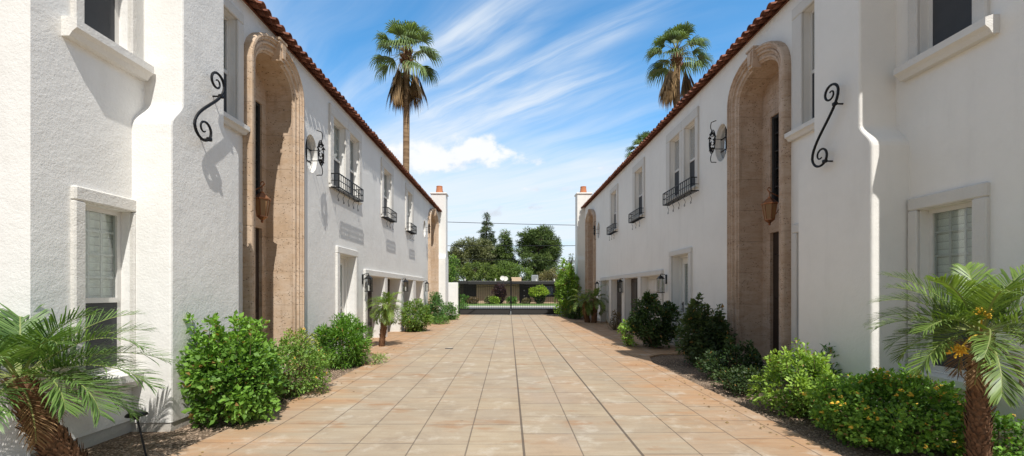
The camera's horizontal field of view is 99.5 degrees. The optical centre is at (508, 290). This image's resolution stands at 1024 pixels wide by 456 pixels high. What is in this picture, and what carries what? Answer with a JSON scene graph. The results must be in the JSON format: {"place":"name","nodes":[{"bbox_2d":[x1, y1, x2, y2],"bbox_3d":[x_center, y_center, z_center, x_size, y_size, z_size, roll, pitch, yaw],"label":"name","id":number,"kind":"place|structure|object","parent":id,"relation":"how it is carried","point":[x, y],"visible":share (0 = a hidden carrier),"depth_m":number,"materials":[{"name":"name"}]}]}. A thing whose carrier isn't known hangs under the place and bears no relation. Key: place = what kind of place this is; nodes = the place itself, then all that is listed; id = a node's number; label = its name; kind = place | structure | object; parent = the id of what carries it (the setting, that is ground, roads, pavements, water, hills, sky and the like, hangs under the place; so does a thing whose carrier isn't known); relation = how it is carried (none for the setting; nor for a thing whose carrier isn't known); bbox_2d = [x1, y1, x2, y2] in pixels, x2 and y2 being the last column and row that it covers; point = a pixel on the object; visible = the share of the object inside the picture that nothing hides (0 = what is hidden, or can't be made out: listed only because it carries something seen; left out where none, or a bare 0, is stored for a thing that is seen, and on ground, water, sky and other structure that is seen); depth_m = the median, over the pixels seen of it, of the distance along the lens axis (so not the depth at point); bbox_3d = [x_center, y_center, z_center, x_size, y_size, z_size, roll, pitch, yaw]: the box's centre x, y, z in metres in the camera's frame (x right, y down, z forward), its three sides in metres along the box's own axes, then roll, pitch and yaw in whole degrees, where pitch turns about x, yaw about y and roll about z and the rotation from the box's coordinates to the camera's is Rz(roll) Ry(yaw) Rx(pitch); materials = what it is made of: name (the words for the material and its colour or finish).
{"place":"outdoors","nodes":[
{"label":"outdoors","id":0,"kind":"place"},
{"bbox_2d":[82,320,446,455],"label":"gravel bed","id":1,"kind":"object","parent":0,"point":[124,441],"depth_m":4.37,"materials":[{"name":"gravel"}]},
{"bbox_2d":[0,303,176,455],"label":"date palm","id":2,"kind":"object","parent":1,"relation":"on","point":[24,389],"visible":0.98,"depth_m":3.37,"materials":[{"name":"plant"}]},
{"bbox_2d":[124,410,148,455],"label":"path light","id":3,"kind":"object","parent":1,"relation":"on","point":[143,413],"visible":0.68,"depth_m":3.93,"materials":[{"name":"black plastic"}]},
{"bbox_2d":[175,309,287,427],"bbox_3d":[-3.189,0.874,5.032,1.257,1.328,1.312,0,0,0],"label":"shrub","id":4,"kind":"object","parent":1,"relation":"on","point":[248,393],"visible":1,"depth_m":4.70,"materials":[{"name":"green plant"}]},
{"bbox_2d":[281,327,321,377],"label":"shrub","id":5,"kind":"object","parent":1,"relation":"on","point":[290,331],"visible":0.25,"depth_m":7.48,"materials":[{"name":"green plant"}]},
{"bbox_2d":[270,328,335,397],"bbox_3d":[-3.110,1.024,6.206,1.136,1.010,1.285,0,0,0],"label":"shrub","id":6,"kind":"object","parent":1,"relation":"on","point":[317,362],"visible":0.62,"depth_m":6.07,"materials":[{"name":"green plant"}]},
{"bbox_2d":[311,312,375,370],"bbox_3d":[-3.249,0.992,8.588,1.259,1.182,1.186,0,0,0],"label":"shrub","id":7,"kind":"object","parent":1,"relation":"on","point":[350,335],"visible":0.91,"depth_m":8.33,"materials":[{"name":"green plant"}]},
{"bbox_2d":[360,352,389,364],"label":"shrub","id":8,"kind":"object","parent":1,"relation":"on","point":[380,357],"visible":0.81,"depth_m":8.73,"materials":[{"name":"green plant"}]},
{"bbox_2d":[365,291,405,346],"bbox_3d":[-3.277,0.751,11.454,1.112,1.509,1.240,0,0,0],"label":"date palm","id":9,"kind":"object","parent":1,"relation":"on","point":[385,311],"visible":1,"depth_m":11.41,"materials":[{"name":"plant"}]},
{"bbox_2d":[399,298,433,331],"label":"shrub","id":10,"kind":"object","parent":1,"relation":"on","point":[410,323],"visible":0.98,"depth_m":15.57,"materials":[{"name":"green plant"}]},
{"bbox_2d":[426,292,447,320],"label":"shrub","id":11,"kind":"object","parent":1,"relation":"on","point":[435,300],"visible":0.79,"depth_m":20.35,"materials":[{"name":"green plant"}]},
{"bbox_2d":[430,314,450,323],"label":"shrub","id":12,"kind":"object","parent":1,"relation":"on","point":[438,320],"visible":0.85,"depth_m":19.21,"materials":[{"name":"green plant"}]},
{"bbox_2d":[439,301,459,319],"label":"shrub","id":13,"kind":"object","parent":1,"relation":"on","point":[451,309],"visible":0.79,"depth_m":22.11,"materials":[{"name":"green plant"}]},
{"bbox_2d":[105,358,953,455],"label":"gravel","id":14,"kind":"structure","parent":1,"relation":"on","point":[170,446],"depth_m":4.58,"materials":[{"name":"gravel"}]},
{"bbox_2d":[455,222,553,224],"bbox_3d":[-0.001,-5.693,34.501,44.001,1.157,0.041,0,0,0],"label":"overhead wire","id":15,"kind":"object","parent":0,"point":[506,223],"visible":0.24,"depth_m":34.48,"materials":[{"name":"black plastic"}]},
{"bbox_2d":[169,315,841,455],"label":"driveway","id":16,"kind":"structure","parent":0,"point":[522,385],"depth_m":5.46,"materials":[{"name":"tile"}]},
{"bbox_2d":[459,278,510,314],"bbox_3d":[-1.457,0.341,26.393,3.146,2.198,0.065,0,0,0],"label":"gate leaf","id":17,"kind":"object","parent":16,"relation":"on","point":[478,311],"visible":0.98,"depth_m":26.39,"materials":[{"name":"metal"}]},
{"bbox_2d":[511,278,559,314],"bbox_3d":[1.628,0.341,26.393,2.989,2.198,0.065,0,0,0],"label":"gate leaf","id":18,"kind":"object","parent":16,"relation":"on","point":[534,311],"visible":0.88,"depth_m":26.39,"materials":[{"name":"metal"}]},
{"bbox_2d":[566,285,608,322],"bbox_3d":[3.677,0.606,20.114,2.158,1.824,1.566,0,0,20],"label":"date palm","id":19,"kind":"object","parent":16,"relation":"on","point":[591,308],"visible":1,"depth_m":19.97,"materials":[{"name":"plant"}]},
{"bbox_2d":[606,310,621,329],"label":"shrub","id":20,"kind":"object","parent":16,"relation":"on","point":[614,327],"visible":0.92,"depth_m":16.30,"materials":[{"name":"green plant"}]},
{"bbox_2d":[617,318,638,345],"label":"shrub","id":21,"kind":"object","parent":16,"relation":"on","point":[629,341],"visible":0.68,"depth_m":11.53,"materials":[{"name":"green plant"}]},
{"bbox_2d":[458,303,558,305],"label":"lawn","id":22,"kind":"structure","parent":0,"point":[518,304],"depth_m":44.01,"materials":[{"name":"green plant"}]},
{"bbox_2d":[458,294,468,303],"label":"shrub","id":23,"kind":"object","parent":22,"relation":"on","point":[461,297],"visible":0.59,"depth_m":46.45,"materials":[{"name":"green plant"}]},
{"bbox_2d":[467,296,477,303],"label":"shrub","id":24,"kind":"object","parent":22,"relation":"on","point":[471,300],"visible":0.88,"depth_m":46.11,"materials":[{"name":"green plant"}]},
{"bbox_2d":[490,295,499,303],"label":"shrub","id":25,"kind":"object","parent":22,"relation":"on","point":[494,301],"visible":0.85,"depth_m":45.64,"materials":[{"name":"green plant"}]},
{"bbox_2d":[490,282,506,303],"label":"purple tree","id":26,"kind":"object","parent":22,"relation":"on","point":[496,290],"visible":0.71,"depth_m":46.29,"materials":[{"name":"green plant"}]},
{"bbox_2d":[505,296,517,303],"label":"shrub","id":27,"kind":"object","parent":22,"relation":"on","point":[515,300],"visible":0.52,"depth_m":46.19,"materials":[{"name":"green plant"}]},
{"bbox_2d":[528,284,548,303],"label":"clipped bush","id":28,"kind":"object","parent":22,"relation":"on","point":[546,292],"visible":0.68,"depth_m":46.12,"materials":[{"name":"green plant"}]},
{"bbox_2d":[448,258,574,260],"bbox_3d":[0.000,-2.725,35.001,44.000,0.781,0.030,0,0,0],"label":"overhead wire","id":29,"kind":"object","parent":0,"point":[509,259],"visible":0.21,"depth_m":34.99,"materials":[{"name":"black plastic"}]},
{"bbox_2d":[469,307,556,308],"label":"street","id":30,"kind":"structure","parent":0,"point":[509,307],"depth_m":39.18,"materials":[{"name":"asphalt"}]},
{"bbox_2d":[259,0,774,280],"label":"sky","id":31,"kind":"structure","parent":0,"point":[534,103],"materials":[{"name":"blue"}]},
{"bbox_2d":[524,245,574,245],"bbox_3d":[0.000,-3.678,34.601,44.000,0.188,0.041,0,0,0],"label":"overhead wire","id":32,"kind":"object","parent":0,"point":[549,245],"visible":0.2,"depth_m":34.59,"materials":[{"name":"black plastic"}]},
{"bbox_2d":[560,315,1014,455],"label":"gravel bed","id":33,"kind":"object","parent":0,"point":[821,434],"depth_m":5.13,"materials":[{"name":"gravel"}]},
{"bbox_2d":[553,257,581,316],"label":"shrub","id":34,"kind":"object","parent":33,"relation":"on","point":[563,286],"visible":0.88,"depth_m":24.62,"materials":[{"name":"green plant"}]},
{"bbox_2d":[565,301,582,318],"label":"shrub","id":35,"kind":"object","parent":33,"relation":"on","point":[572,315],"visible":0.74,"depth_m":23.20,"materials":[{"name":"green plant"}]},
{"bbox_2d":[625,291,681,347],"bbox_3d":[3.817,0.736,11.323,1.437,1.585,1.434,0,0,0],"label":"shrub","id":36,"kind":"object","parent":33,"relation":"on","point":[656,331],"visible":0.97,"depth_m":11.04,"materials":[{"name":"green plant"}]},
{"bbox_2d":[673,292,737,366],"bbox_3d":[3.934,0.795,8.777,1.258,1.550,1.233,0,0,0],"label":"shrub","id":37,"kind":"object","parent":33,"relation":"on","point":[711,334],"visible":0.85,"depth_m":8.53,"materials":[{"name":"green plant"}]},
{"bbox_2d":[694,335,771,381],"bbox_3d":[3.767,1.145,7.321,1.350,0.798,1.049,0,0,0],"label":"shrub","id":38,"kind":"object","parent":33,"relation":"on","point":[753,357],"visible":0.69,"depth_m":7.16,"materials":[{"name":"green plant"}]},
{"bbox_2d":[710,364,778,397],"bbox_3d":[3.415,1.306,6.359,0.904,0.457,0.818,0,0,-31],"label":"shrub","id":39,"kind":"object","parent":33,"relation":"on","point":[737,383],"visible":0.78,"depth_m":6.26,"materials":[{"name":"green plant"}]},
{"bbox_2d":[746,337,848,418],"bbox_3d":[3.503,1.059,5.217,1.099,0.963,0.949,0,0,0],"label":"shrub","id":40,"kind":"object","parent":33,"relation":"on","point":[795,399],"visible":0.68,"depth_m":5.16,"materials":[{"name":"green plant"}]},
{"bbox_2d":[792,343,841,385],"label":"shrub","id":41,"kind":"object","parent":33,"relation":"on","point":[829,351],"visible":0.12,"depth_m":5.58,"materials":[{"name":"green plant"}]},
{"bbox_2d":[802,363,996,455],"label":"lantana","id":42,"kind":"object","parent":33,"relation":"on","point":[855,411],"visible":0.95,"depth_m":3.98,"materials":[{"name":"green plant"}]},
{"bbox_2d":[865,262,1023,455],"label":"date palm","id":43,"kind":"object","parent":33,"relation":"on","point":[980,308],"visible":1,"depth_m":3.42,"materials":[{"name":"plant"}]},
{"bbox_2d":[949,410,1023,455],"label":"lantana","id":44,"kind":"object","parent":33,"relation":"on","point":[998,450],"visible":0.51,"depth_m":3.71,"materials":[{"name":"green plant"}]},
{"label":"ground","id":45,"kind":"structure","parent":0,"visible":0},
{"bbox_2d":[0,0,448,455],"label":"town house","id":46,"kind":"structure","parent":45,"relation":"on","point":[123,187],"depth_m":4.76,"materials":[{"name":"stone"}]},
{"bbox_2d":[66,185,142,401],"bbox_3d":[-4.022,0.020,4.281,0.293,1.980,0.721,0,0,0],"label":"window","id":47,"kind":"structure","parent":46,"relation":"in","point":[95,233],"depth_m":4.36,"materials":[{"name":"paint"}]},
{"bbox_2d":[61,0,153,80],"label":"window","id":48,"kind":"structure","parent":46,"relation":"in","point":[93,25],"depth_m":4.32,"materials":[{"name":"paint"}]},
{"bbox_2d":[193,71,225,141],"bbox_3d":[-3.525,-2.162,5.051,0.136,0.908,0.527,0,0,0],"label":"iron scroll","id":49,"kind":"object","parent":46,"relation":"attached to","point":[205,107],"visible":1,"depth_m":5.05,"materials":[{"name":"metal"}]},
{"bbox_2d":[224,0,249,134],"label":"window","id":50,"kind":"structure","parent":46,"relation":"in","point":[237,124],"depth_m":6.32,"materials":[{"name":"paint"}]},
{"bbox_2d":[239,223,242,342],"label":"window","id":51,"kind":"structure","parent":46,"relation":"in","point":[240,225],"depth_m":6.38,"materials":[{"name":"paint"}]},
{"bbox_2d":[255,228,258,327],"bbox_3d":[-4.511,0.140,7.344,0.080,2.520,0.900,0,0,0],"label":"door","id":52,"kind":"structure","parent":46,"relation":"in","point":[256,229],"depth_m":7.74,"materials":[{"name":"brown wood"}]},
{"bbox_2d":[255,101,259,195],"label":"stair window","id":53,"kind":"structure","parent":46,"relation":"in","point":[257,106],"depth_m":7.73,"materials":[{"name":"black glass"}]},
{"bbox_2d":[255,181,270,222],"bbox_3d":[-4.252,-1.516,7.382,0.408,0.711,0.245,0,0,18],"label":"porch lantern","id":54,"kind":"object","parent":46,"relation":"attached to","point":[262,202],"visible":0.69,"depth_m":7.30,"materials":[{"name":"orange metal"}]},
{"bbox_2d":[305,136,312,170],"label":"oval window","id":55,"kind":"structure","parent":46,"relation":"in","point":[309,154],"depth_m":8.86,"materials":[{"name":"glass"}]},
{"bbox_2d":[308,130,324,175],"bbox_3d":[-3.791,-2.760,8.648,0.307,0.918,0.313,0,0,-42],"label":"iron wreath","id":56,"kind":"object","parent":46,"relation":"attached to","point":[321,161],"visible":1,"depth_m":8.66,"materials":[{"name":"metal"}]},
{"bbox_2d":[329,103,347,196],"bbox_3d":[-4.047,-3.230,10.071,0.286,1.860,1.020,0,0,0],"label":"window","id":57,"kind":"structure","parent":46,"relation":"in","point":[334,164],"depth_m":10.17,"materials":[{"name":"paint"}]},
{"bbox_2d":[340,258,343,344],"bbox_3d":[-4.236,0.307,10.623,0.045,2.246,0.932,0,0,0],"label":"door","id":58,"kind":"structure","parent":46,"relation":"in","point":[341,260],"depth_m":10.94,"materials":[{"name":"white paint"}]},
{"bbox_2d":[329,173,363,210],"bbox_3d":[-3.865,-2.309,10.366,0.249,0.603,1.572,0,0,0],"label":"window basket","id":59,"kind":"object","parent":46,"relation":"attached to","point":[350,195],"depth_m":10.31,"materials":[{"name":"metal"}]},
{"bbox_2d":[348,122,362,204],"bbox_3d":[-4.042,-3.230,11.084,0.286,1.860,0.995,0,0,0],"label":"window","id":60,"kind":"structure","parent":46,"relation":"in","point":[352,131],"depth_m":11.33,"materials":[{"name":"paint"}]},
{"bbox_2d":[362,273,372,291],"bbox_3d":[-3.843,-0.230,11.740,0.271,0.500,0.181,0,0,0],"label":"wall lantern","id":61,"kind":"object","parent":46,"relation":"attached to","point":[368,277],"depth_m":11.70,"materials":[{"name":"metal"}]},
{"bbox_2d":[368,279,371,338],"bbox_3d":[-4.338,0.540,12.823,0.068,1.960,1.680,0,0,0],"label":"garage door","id":62,"kind":"structure","parent":46,"relation":"in","point":[369,293],"depth_m":13.38,"materials":[{"name":"brown wood"}]},
{"bbox_2d":[381,157,393,218],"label":"window","id":63,"kind":"structure","parent":46,"relation":"in","point":[384,165],"depth_m":14.22,"materials":[{"name":"paint"}]},
{"bbox_2d":[382,207,396,227],"bbox_3d":[-3.851,-2.299,13.931,0.236,0.603,1.042,0,0,0],"label":"window basket","id":64,"kind":"object","parent":46,"relation":"attached to","point":[393,220],"depth_m":13.93,"materials":[{"name":"metal"}]},
{"bbox_2d":[405,183,413,234],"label":"window","id":65,"kind":"structure","parent":46,"relation":"in","point":[408,189],"depth_m":16.98,"materials":[{"name":"paint"}]},
{"bbox_2d":[407,223,416,238],"bbox_3d":[-3.835,-2.299,16.996,0.236,0.603,0.972,0,0,0],"label":"window basket","id":66,"kind":"object","parent":46,"relation":"attached to","point":[412,230],"depth_m":16.94,"materials":[{"name":"metal"}]},
{"bbox_2d":[369,18,441,170],"bbox_3d":[-6.631,-7.892,28.061,4.908,18.789,5.015,0,0,0],"label":"fan palm","id":67,"kind":"object","parent":45,"relation":"on","point":[404,94],"visible":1,"depth_m":27.82,"materials":[{"name":"plant"}]},
{"bbox_2d":[448,283,457,314],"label":"garden wall","id":68,"kind":"structure","parent":45,"relation":"on","point":[453,293],"depth_m":25.90,"materials":[{"name":"white paint"}]},
{"bbox_2d":[448,255,457,279],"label":"broadleaf tree","id":69,"kind":"object","parent":45,"relation":"on","point":[456,277],"visible":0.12,"depth_m":59.68,"materials":[{"name":"green plant"}]},
{"bbox_2d":[448,254,460,293],"bbox_3d":[-5.370,-0.774,35.456,2.970,4.604,2.186,0,0,0],"label":"broadleaf tree","id":70,"kind":"object","parent":45,"relation":"on","point":[451,264],"visible":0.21,"depth_m":35.41,"materials":[{"name":"green plant"}]},
{"bbox_2d":[448,236,500,280],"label":"eucalyptus","id":71,"kind":"object","parent":45,"relation":"on","point":[475,250],"visible":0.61,"depth_m":65.14,"materials":[{"name":"green plant"}]},
{"bbox_2d":[450,261,509,280],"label":"broadleaf tree","id":72,"kind":"object","parent":45,"relation":"on","point":[465,271],"visible":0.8,"depth_m":59.39,"materials":[{"name":"green plant"}]},
{"bbox_2d":[474,212,498,280],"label":"conifer","id":73,"kind":"object","parent":45,"relation":"on","point":[485,228],"visible":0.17,"depth_m":73.59,"materials":[{"name":"green plant"}]},
{"bbox_2d":[450,277,558,302],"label":"ranch house","id":74,"kind":"structure","parent":45,"relation":"on","point":[471,290],"depth_m":49.80,"materials":[{"name":"white paint"}]},
{"bbox_2d":[521,284,528,301],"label":"door","id":75,"kind":"structure","parent":74,"relation":"in","point":[524,288],"depth_m":50.05,"materials":[{"name":"brown paint"}]},
{"bbox_2d":[538,286,553,295],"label":"window","id":76,"kind":"structure","parent":74,"relation":"in","point":[548,287],"depth_m":50.10,"materials":[{"name":"black glass"}]},
{"bbox_2d":[491,229,522,280],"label":"pine tree","id":77,"kind":"object","parent":45,"relation":"on","point":[506,245],"visible":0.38,"depth_m":65.23,"materials":[{"name":"green plant"}]},
{"bbox_2d":[485,260,534,280],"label":"broadleaf tree","id":78,"kind":"object","parent":45,"relation":"on","point":[518,273],"visible":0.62,"depth_m":59.69,"materials":[{"name":"green plant"}]},
{"bbox_2d":[467,306,554,306],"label":"kerb","id":79,"kind":"structure","parent":45,"relation":"on","point":[509,306],"depth_m":39.60,"materials":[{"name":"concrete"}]},
{"bbox_2d":[513,225,563,279],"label":"broadleaf tree","id":80,"kind":"object","parent":45,"relation":"on","point":[538,258],"visible":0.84,"depth_m":62.68,"materials":[{"name":"green plant"}]},
{"bbox_2d":[537,267,570,280],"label":"broadleaf tree","id":81,"kind":"object","parent":45,"relation":"on","point":[551,276],"visible":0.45,"depth_m":59.41,"materials":[{"name":"green plant"}]},
{"bbox_2d":[623,130,650,159],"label":"fan palm","id":82,"kind":"object","parent":45,"relation":"on","point":[640,139],"visible":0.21,"depth_m":41.67,"materials":[{"name":"plant"}]},
{"bbox_2d":[642,21,714,109],"bbox_3d":[11.679,-8.348,30.060,4.842,19.701,4.747,0,0,0],"label":"fan palm","id":83,"kind":"object","parent":45,"relation":"on","point":[670,86],"visible":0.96,"depth_m":29.77,"materials":[{"name":"plant"}]},
{"bbox_2d":[574,0,1023,450],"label":"town house","id":84,"kind":"structure","parent":45,"relation":"on","point":[921,141],"depth_m":5.58,"materials":[{"name":"concrete tile"},{"name":"warm white stucco"},{"name":"tan travertine stone"}]},
{"bbox_2d":[606,281,608,321],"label":"garage door","id":85,"kind":"structure","parent":84,"relation":"in","point":[607,282],"depth_m":20.35,"materials":[{"name":"paint"}]},
{"bbox_2d":[607,223,617,240],"bbox_3d":[4.384,-2.464,18.342,0.225,0.613,1.154,0,0,0],"label":"window basket","id":86,"kind":"object","parent":84,"relation":"attached to","point":[612,232],"depth_m":18.27,"materials":[{"name":"metal"}]},
{"bbox_2d":[609,183,617,232],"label":"window","id":87,"kind":"structure","parent":84,"relation":"in","point":[615,188],"depth_m":18.55,"materials":[{"name":"paint"}]},
{"bbox_2d":[617,280,621,324],"bbox_3d":[4.681,0.515,17.881,0.129,2.010,1.700,0,0,0],"label":"door","id":88,"kind":"structure","parent":84,"relation":"in","point":[619,294],"depth_m":18.22,"materials":[{"name":"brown wood"}]},
{"bbox_2d":[617,278,622,291],"bbox_3d":[4.373,-0.220,16.856,0.272,0.560,0.182,0,0,0],"label":"wall lantern","id":89,"kind":"object","parent":84,"relation":"attached to","point":[618,281],"depth_m":16.80,"materials":[{"name":"metal"}]},
{"bbox_2d":[631,278,636,316],"bbox_3d":[4.707,0.515,15.841,0.129,2.010,1.641,0,0,0],"label":"door","id":90,"kind":"structure","parent":84,"relation":"in","point":[633,281],"depth_m":16.26,"materials":[{"name":"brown wood"}]},
{"bbox_2d":[628,208,644,229],"bbox_3d":[4.426,-2.464,15.012,0.226,0.613,1.214,0,0,0],"label":"window basket","id":91,"kind":"object","parent":84,"relation":"attached to","point":[635,220],"depth_m":15.01,"materials":[{"name":"metal"}]},
{"bbox_2d":[632,157,644,219],"bbox_3d":[4.555,-3.490,15.039,0.208,1.940,1.280,0,0,-1],"label":"window","id":92,"kind":"structure","parent":84,"relation":"in","point":[641,164],"depth_m":15.23,"materials":[{"name":"paint"}]},
{"bbox_2d":[648,276,659,318],"bbox_3d":[4.753,0.515,13.776,0.068,2.010,1.870,0,0,-1],"label":"garage door","id":93,"kind":"structure","parent":84,"relation":"in","point":[653,283],"depth_m":14.07,"materials":[{"name":"paint"}]},
{"bbox_2d":[656,274,666,292],"bbox_3d":[4.427,-0.220,12.506,0.272,0.560,0.182,0,0,0],"label":"wall lantern","id":94,"kind":"object","parent":84,"relation":"attached to","point":[661,277],"depth_m":12.46,"materials":[{"name":"metal"}]},
{"bbox_2d":[665,121,681,202],"bbox_3d":[4.594,-3.480,11.896,0.208,1.960,1.085,0,0,-1],"label":"window","id":95,"kind":"structure","parent":84,"relation":"in","point":[677,130],"depth_m":12.06,"materials":[{"name":"paint"}]},
{"bbox_2d":[663,177,698,213],"bbox_3d":[4.472,-2.439,11.347,0.211,0.623,1.841,0,0,-1],"label":"window basket","id":96,"kind":"object","parent":84,"relation":"attached to","point":[669,203],"depth_m":11.16,"materials":[{"name":"metal"}]},
{"bbox_2d":[681,258,687,338],"bbox_3d":[4.814,0.215,11.502,0.156,2.330,1.012,0,0,0],"label":"door","id":97,"kind":"structure","parent":84,"relation":"in","point":[684,260],"depth_m":11.84,"materials":[{"name":"white paint"}]},
{"bbox_2d":[681,106,698,194],"bbox_3d":[4.607,-3.480,10.884,0.208,1.960,0.930,0,0,-1],"label":"window","id":98,"kind":"structure","parent":84,"relation":"in","point":[693,115],"depth_m":10.94,"materials":[{"name":"paint"}]},
{"bbox_2d":[708,120,722,162],"bbox_3d":[4.408,-3.220,9.333,0.292,0.918,0.304,0,0,45],"label":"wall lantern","id":99,"kind":"object","parent":84,"relation":"attached to","point":[711,150],"visible":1,"depth_m":9.34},
{"bbox_2d":[719,125,726,159],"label":"oval window","id":100,"kind":"structure","parent":84,"relation":"in","point":[722,143],"depth_m":9.47,"materials":[{"name":"glass"}]},
{"bbox_2d":[761,187,778,224],"bbox_3d":[4.871,-1.565,8.011,0.408,0.711,0.245,0,0,-18],"label":"porch lantern","id":101,"kind":"object","parent":84,"relation":"attached to","point":[769,206],"visible":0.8,"depth_m":7.93,"materials":[{"name":"orange metal"}]},
{"bbox_2d":[772,113,778,202],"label":"stair window","id":102,"kind":"structure","parent":84,"relation":"in","point":[774,119],"depth_m":8.32,"materials":[{"name":"black glass"}]},
{"bbox_2d":[773,232,778,359],"bbox_3d":[5.130,0.140,7.990,0.080,2.520,0.780,0,0,-1],"label":"door","id":103,"kind":"structure","parent":84,"relation":"in","point":[775,235],"depth_m":8.27,"materials":[{"name":"brown wood"}]},
{"bbox_2d":[791,223,798,341],"bbox_3d":[4.612,-0.125,6.684,0.068,1.890,0.690,0,0,-1],"label":"window","id":104,"kind":"structure","parent":84,"relation":"in","point":[794,228],"depth_m":6.94,"materials":[{"name":"paint"}]},
{"bbox_2d":[784,0,813,141],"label":"window","id":105,"kind":"structure","parent":84,"relation":"in","point":[800,129],"depth_m":6.80,"materials":[{"name":"paint"}]},
{"bbox_2d":[811,83,843,167],"bbox_3d":[4.143,-2.132,5.620,0.138,1.008,0.487,0,0,0],"label":"iron scroll","id":106,"kind":"object","parent":84,"relation":"attached to","point":[834,104],"visible":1,"depth_m":5.59,"materials":[{"name":"metal"}]},
{"bbox_2d":[893,0,999,81],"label":"window","id":107,"kind":"structure","parent":84,"relation":"in","point":[955,26],"depth_m":4.64,"materials":[{"name":"paint"}]},
{"bbox_2d":[900,182,995,400],"bbox_3d":[4.667,-0.005,4.573,0.299,2.110,0.872,0,0,0],"label":"window","id":108,"kind":"structure","parent":84,"relation":"in","point":[960,234],"depth_m":4.68,"materials":[{"name":"paint"}]},
{"label":"apron","id":109,"kind":"structure","parent":0,"visible":0},
{"bbox_2d":[458,299,469,312],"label":"shrub","id":110,"kind":"object","parent":109,"relation":"on","point":[461,305],"visible":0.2,"depth_m":28.51,"materials":[{"name":"green plant"}]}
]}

